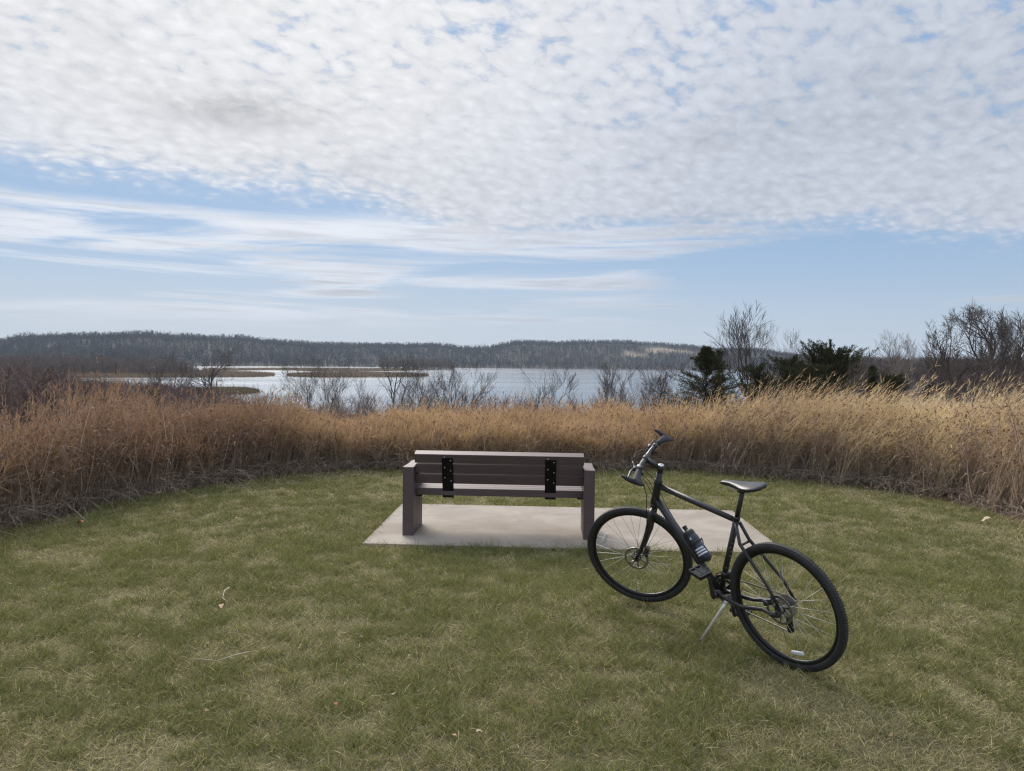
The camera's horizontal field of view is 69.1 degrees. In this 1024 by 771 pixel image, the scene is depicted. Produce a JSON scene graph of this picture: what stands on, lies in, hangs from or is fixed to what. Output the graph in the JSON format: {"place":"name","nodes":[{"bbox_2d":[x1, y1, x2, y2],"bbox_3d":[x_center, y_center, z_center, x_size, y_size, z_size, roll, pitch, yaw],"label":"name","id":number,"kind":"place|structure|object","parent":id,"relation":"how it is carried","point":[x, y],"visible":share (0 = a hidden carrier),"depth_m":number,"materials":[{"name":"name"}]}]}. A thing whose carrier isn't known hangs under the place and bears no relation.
{"place":"outdoors","nodes":[
{"label":"outdoors","id":0,"kind":"place"},
{"bbox_2d":[72,366,751,414],"bbox_3d":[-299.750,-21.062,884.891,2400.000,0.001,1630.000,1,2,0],"label":"lake water","id":1,"kind":"structure","parent":0,"point":[507,379],"depth_m":332.50,"materials":[{"name":"blue liquid"}]},
{"bbox_2d":[1,367,433,377],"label":"reed bed","id":2,"kind":"object","parent":1,"relation":"on","point":[230,372],"visible":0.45,"depth_m":480.30,"materials":[{"name":"brown plant"}]},
{"bbox_2d":[0,338,1023,770],"bbox_3d":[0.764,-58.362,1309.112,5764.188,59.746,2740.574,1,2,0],"label":"ground","id":3,"kind":"structure","parent":0,"point":[464,664],"depth_m":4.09,"materials":[{"name":"green plant"}]},
{"bbox_2d":[0,352,199,373],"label":"shore woods","id":4,"kind":"object","parent":3,"relation":"on","point":[140,365],"visible":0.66,"depth_m":417.35,"materials":[{"name":"grey plant"}]},
{"bbox_2d":[0,353,304,442],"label":"brush thicket","id":5,"kind":"object","parent":3,"relation":"on","point":[19,382],"visible":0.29,"depth_m":43.44,"materials":[{"name":"brown plant"}]},
{"bbox_2d":[139,355,167,389],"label":"bare tree","id":6,"kind":"object","parent":3,"relation":"on","point":[157,372],"visible":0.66,"depth_m":105.36,"materials":[{"name":"grey plant"}]},
{"bbox_2d":[152,350,197,391],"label":"bare tree","id":7,"kind":"object","parent":3,"relation":"on","point":[175,377],"visible":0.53,"depth_m":98.55,"materials":[{"name":"grey plant"}]},
{"bbox_2d":[181,342,241,395],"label":"bare tree","id":8,"kind":"object","parent":3,"relation":"on","point":[212,373],"visible":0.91,"depth_m":96.19,"materials":[{"name":"grey plant"}]},
{"bbox_2d":[188,651,249,660],"bbox_3d":[-1.561,1.454,3.971,0.312,0.023,0.042,0,2,-26],"label":"dry stalk","id":9,"kind":"object","parent":3,"relation":"on","point":[221,659],"visible":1,"depth_m":3.96,"materials":[{"name":"beige plant"}]},
{"bbox_2d":[78,368,424,394],"bbox_3d":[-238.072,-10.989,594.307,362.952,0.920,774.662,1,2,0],"label":"marsh mud","id":10,"kind":"structure","parent":3,"relation":"on","point":[240,370],"depth_m":439.12,"materials":[{"name":"soil"}]},
{"bbox_2d":[172,385,260,393],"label":"island reeds","id":11,"kind":"object","parent":10,"relation":"on","point":[233,391],"visible":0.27,"depth_m":226.06,"materials":[{"name":"brown plant"}]},
{"bbox_2d":[378,356,453,369],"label":"wooded point","id":12,"kind":"structure","parent":10,"relation":"on","point":[395,362],"depth_m":919.18,"materials":[{"name":"grey plant"}]},
{"bbox_2d":[246,362,309,406],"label":"bare shrub","id":13,"kind":"object","parent":3,"relation":"on","point":[285,389],"visible":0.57,"depth_m":67.46,"materials":[{"name":"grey plant"}]},
{"bbox_2d":[278,346,361,414],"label":"bare shrub","id":14,"kind":"object","parent":3,"relation":"on","point":[314,382],"visible":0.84,"depth_m":70.20,"materials":[{"name":"grey plant"}]},
{"bbox_2d":[313,360,359,411],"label":"bare shrub","id":15,"kind":"object","parent":3,"relation":"on","point":[329,391],"visible":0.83,"depth_m":65.13,"materials":[{"name":"grey plant"}]},
{"bbox_2d":[343,368,415,416],"bbox_3d":[-11.510,1.643,65.417,5.125,6.677,8.823,1,2,22],"label":"bare shrub","id":16,"kind":"object","parent":3,"relation":"on","point":[375,392],"visible":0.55,"depth_m":63.36,"materials":[{"name":"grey plant"}]},
{"bbox_2d":[368,343,422,410],"bbox_3d":[-9.153,0.662,60.202,4.288,8.339,4.133,1,2,0],"label":"dead tree","id":17,"kind":"object","parent":3,"relation":"on","point":[391,380],"visible":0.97,"depth_m":60.13,"materials":[{"name":"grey plant"}]},
{"bbox_2d":[390,360,445,409],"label":"bare tree","id":18,"kind":"object","parent":3,"relation":"on","point":[416,386],"visible":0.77,"depth_m":61.45,"materials":[{"name":"grey plant"}]},
{"bbox_2d":[420,365,466,415],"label":"bare tree","id":19,"kind":"object","parent":3,"relation":"on","point":[436,390],"visible":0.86,"depth_m":58.15,"materials":[{"name":"grey plant"}]},
{"bbox_2d":[438,360,467,407],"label":"bare tree","id":20,"kind":"object","parent":3,"relation":"on","point":[454,377],"visible":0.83,"depth_m":60.07,"materials":[{"name":"grey plant"}]},
{"bbox_2d":[190,373,741,420],"bbox_3d":[-5.823,2.445,62.253,58.561,7.749,42.660,1,2,0],"label":"shore brush","id":21,"kind":"object","parent":3,"relation":"on","point":[359,406],"visible":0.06,"depth_m":54.12,"materials":[{"name":"brown plant"}]},
{"bbox_2d":[455,360,498,410],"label":"bare tree","id":22,"kind":"object","parent":3,"relation":"on","point":[481,393],"visible":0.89,"depth_m":55.94,"materials":[{"name":"grey plant"}]},
{"bbox_2d":[0,329,1011,370],"bbox_3d":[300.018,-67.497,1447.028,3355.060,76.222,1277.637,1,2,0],"label":"woods","id":23,"kind":"object","parent":3,"relation":"on","point":[19,340],"visible":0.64,"depth_m":1335.21,"materials":[{"name":"grey plant"}]},
{"bbox_2d":[0,357,1023,537],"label":"prairie grass","id":24,"kind":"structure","parent":3,"relation":"on","point":[784,468],"depth_m":10.63,"materials":[{"name":"beige plant"}]},
{"bbox_2d":[0,367,1023,522],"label":"dead wildflowers","id":25,"kind":"object","parent":3,"relation":"on","point":[181,452],"visible":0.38,"depth_m":9.83,"materials":[{"name":"brown plant"}]},
{"bbox_2d":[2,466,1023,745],"bbox_3d":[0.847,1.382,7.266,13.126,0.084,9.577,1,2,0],"label":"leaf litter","id":26,"kind":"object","parent":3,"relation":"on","point":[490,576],"visible":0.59,"depth_m":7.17,"materials":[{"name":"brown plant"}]},
{"bbox_2d":[519,361,560,409],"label":"bare tree","id":27,"kind":"object","parent":3,"relation":"on","point":[540,391],"visible":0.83,"depth_m":54.34,"materials":[{"name":"grey plant"}]},
{"bbox_2d":[536,362,579,408],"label":"bare tree","id":28,"kind":"object","parent":3,"relation":"on","point":[550,385],"visible":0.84,"depth_m":57.92,"materials":[{"name":"grey plant"}]},
{"bbox_2d":[362,504,778,555],"bbox_3d":[0.564,1.449,7.417,3.700,0.120,1.860,1,2,2],"label":"concrete pad","id":29,"kind":"object","parent":3,"relation":"on","point":[528,525],"visible":0.57,"depth_m":7.23,"materials":[{"name":"grey concrete"}]},
{"bbox_2d":[402,450,594,539],"bbox_3d":[-0.115,1.002,7.074,1.767,0.778,0.504,1,2,3],"label":"park bench","id":30,"kind":"object","parent":29,"relation":"on","point":[550,476],"visible":0.98,"depth_m":6.89,"materials":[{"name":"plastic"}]},
{"bbox_2d":[587,363,619,407],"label":"bare tree","id":31,"kind":"object","parent":3,"relation":"on","point":[607,391],"visible":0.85,"depth_m":52.27,"materials":[{"name":"grey plant"}]},
{"bbox_2d":[599,365,636,411],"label":"bare tree","id":32,"kind":"object","parent":3,"relation":"on","point":[621,389],"visible":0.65,"depth_m":53.82,"materials":[{"name":"grey plant"}]},
{"bbox_2d":[607,361,659,410],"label":"bare tree","id":33,"kind":"object","parent":3,"relation":"on","point":[632,391],"visible":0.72,"depth_m":53.00,"materials":[{"name":"grey plant"}]},
{"bbox_2d":[634,364,673,413],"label":"bare tree","id":34,"kind":"object","parent":3,"relation":"on","point":[650,386],"visible":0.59,"depth_m":50.37,"materials":[{"name":"grey plant"}]},
{"bbox_2d":[637,361,691,412],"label":"bare tree","id":35,"kind":"object","parent":3,"relation":"on","point":[661,382],"visible":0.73,"depth_m":49.49,"materials":[{"name":"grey plant"}]},
{"bbox_2d":[641,345,766,413],"bbox_3d":[10.141,0.894,40.048,8.131,6.337,8.699,1,2,0],"label":"cedar tree","id":36,"kind":"object","parent":3,"relation":"on","point":[706,359],"visible":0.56,"depth_m":39.69,"materials":[{"name":"green plant"}]},
{"bbox_2d":[587,429,848,672],"bbox_3d":[1.086,0.926,4.295,0.636,1.134,1.736,-14,13,-34],"label":"bicycle","id":37,"kind":"object","parent":3,"relation":"on","point":[786,605],"visible":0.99,"depth_m":4.18,"materials":[{"name":"black metal"}]},
{"bbox_2d":[682,525,711,562],"bbox_3d":[1.080,0.926,4.379,0.073,0.236,0.074,-14,-31,-34],"label":"water bottle","id":38,"kind":"object","parent":37,"relation":"attached to","point":[704,555],"visible":0.98,"depth_m":4.34,"materials":[{"name":"black plastic"}]},
{"bbox_2d":[710,349,725,410],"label":"cedar tree","id":39,"kind":"object","parent":3,"relation":"on","point":[720,353],"visible":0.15,"depth_m":42.88,"materials":[{"name":"green plant"}]},
{"bbox_2d":[704,301,770,397],"bbox_3d":[14.187,-0.400,45.650,4.151,9.558,4.114,-1,2,-36],"label":"bare tree","id":40,"kind":"object","parent":3,"relation":"on","point":[743,336],"visible":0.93,"depth_m":45.70,"materials":[{"name":"grey plant"}]},
{"bbox_2d":[735,361,783,412],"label":"cedar tree","id":41,"kind":"object","parent":3,"relation":"on","point":[755,371],"visible":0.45,"depth_m":41.84,"materials":[{"name":"green plant"}]},
{"bbox_2d":[760,353,810,405],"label":"cedar tree","id":42,"kind":"object","parent":3,"relation":"on","point":[782,363],"visible":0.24,"depth_m":43.76,"materials":[{"name":"green plant"}]},
{"bbox_2d":[761,325,816,385],"bbox_3d":[18.383,-0.048,47.760,4.468,8.287,5.910,1,2,0],"label":"bare tree","id":43,"kind":"object","parent":3,"relation":"on","point":[788,346],"visible":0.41,"depth_m":48.29,"materials":[{"name":"grey plant"}]},
{"bbox_2d":[716,320,863,399],"bbox_3d":[18.152,-0.242,49.051,10.098,8.883,5.446,2,2,31],"label":"bare tree","id":44,"kind":"object","parent":3,"relation":"on","point":[760,338],"visible":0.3,"depth_m":49.20,"materials":[{"name":"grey plant"}]},
{"bbox_2d":[776,363,844,404],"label":"cedar tree","id":45,"kind":"object","parent":3,"relation":"on","point":[807,371],"visible":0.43,"depth_m":39.88,"materials":[{"name":"green plant"}]},
{"bbox_2d":[780,337,879,411],"bbox_3d":[17.977,0.605,42.134,5.414,6.693,4.731,0,2,-21],"label":"cedar tree","id":46,"kind":"object","parent":3,"relation":"on","point":[826,355],"visible":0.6,"depth_m":41.54,"materials":[{"name":"green plant"}]},
{"bbox_2d":[863,364,879,409],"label":"spruce tree","id":47,"kind":"object","parent":3,"relation":"on","point":[873,381],"visible":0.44,"depth_m":45.93,"materials":[{"name":"green plant"}]},
{"bbox_2d":[868,372,910,420],"bbox_3d":[22.290,1.574,44.115,2.476,4.921,2.464,1,2,0],"label":"juniper bush","id":48,"kind":"object","parent":3,"relation":"on","point":[895,380],"visible":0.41,"depth_m":43.84,"materials":[{"name":"green plant"}]},
{"bbox_2d":[874,329,915,401],"bbox_3d":[32.098,-0.638,62.159,3.467,8.465,6.118,2,2,40],"label":"bare tree","id":49,"kind":"object","parent":3,"relation":"on","point":[897,355],"visible":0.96,"depth_m":61.91,"materials":[{"name":"grey plant"}]},
{"bbox_2d":[776,336,1023,405],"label":"woods","id":50,"kind":"object","parent":3,"relation":"on","point":[865,363],"visible":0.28,"depth_m":92.74,"materials":[{"name":"brown plant"}]},
{"bbox_2d":[881,332,942,410],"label":"bare tree","id":51,"kind":"object","parent":3,"relation":"on","point":[913,354],"visible":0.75,"depth_m":67.28,"materials":[{"name":"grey plant"}]},
{"bbox_2d":[915,306,1004,408],"bbox_3d":[36.178,-1.345,60.027,6.660,10.205,5.652,2,2,42],"label":"bare tree","id":52,"kind":"object","parent":3,"relation":"on","point":[953,391],"visible":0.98,"depth_m":60.05,"materials":[{"name":"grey plant"}]},
{"bbox_2d":[948,297,1023,402],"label":"bare tree","id":53,"kind":"object","parent":3,"relation":"on","point":[989,342],"visible":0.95,"depth_m":64.16,"materials":[{"name":"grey plant"}]},
{"bbox_2d":[964,311,1023,409],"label":"bare tree","id":54,"kind":"object","parent":3,"relation":"on","point":[1021,328],"visible":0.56,"depth_m":67.63,"materials":[{"name":"brown plant"}]},
{"bbox_2d":[977,305,1023,405],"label":"bare tree","id":55,"kind":"object","parent":3,"relation":"on","point":[1006,366],"visible":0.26,"depth_m":70.18,"materials":[{"name":"brown plant"}]},
{"bbox_2d":[0,0,1023,360],"label":"sky","id":56,"kind":"structure","parent":0,"point":[459,172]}
]}

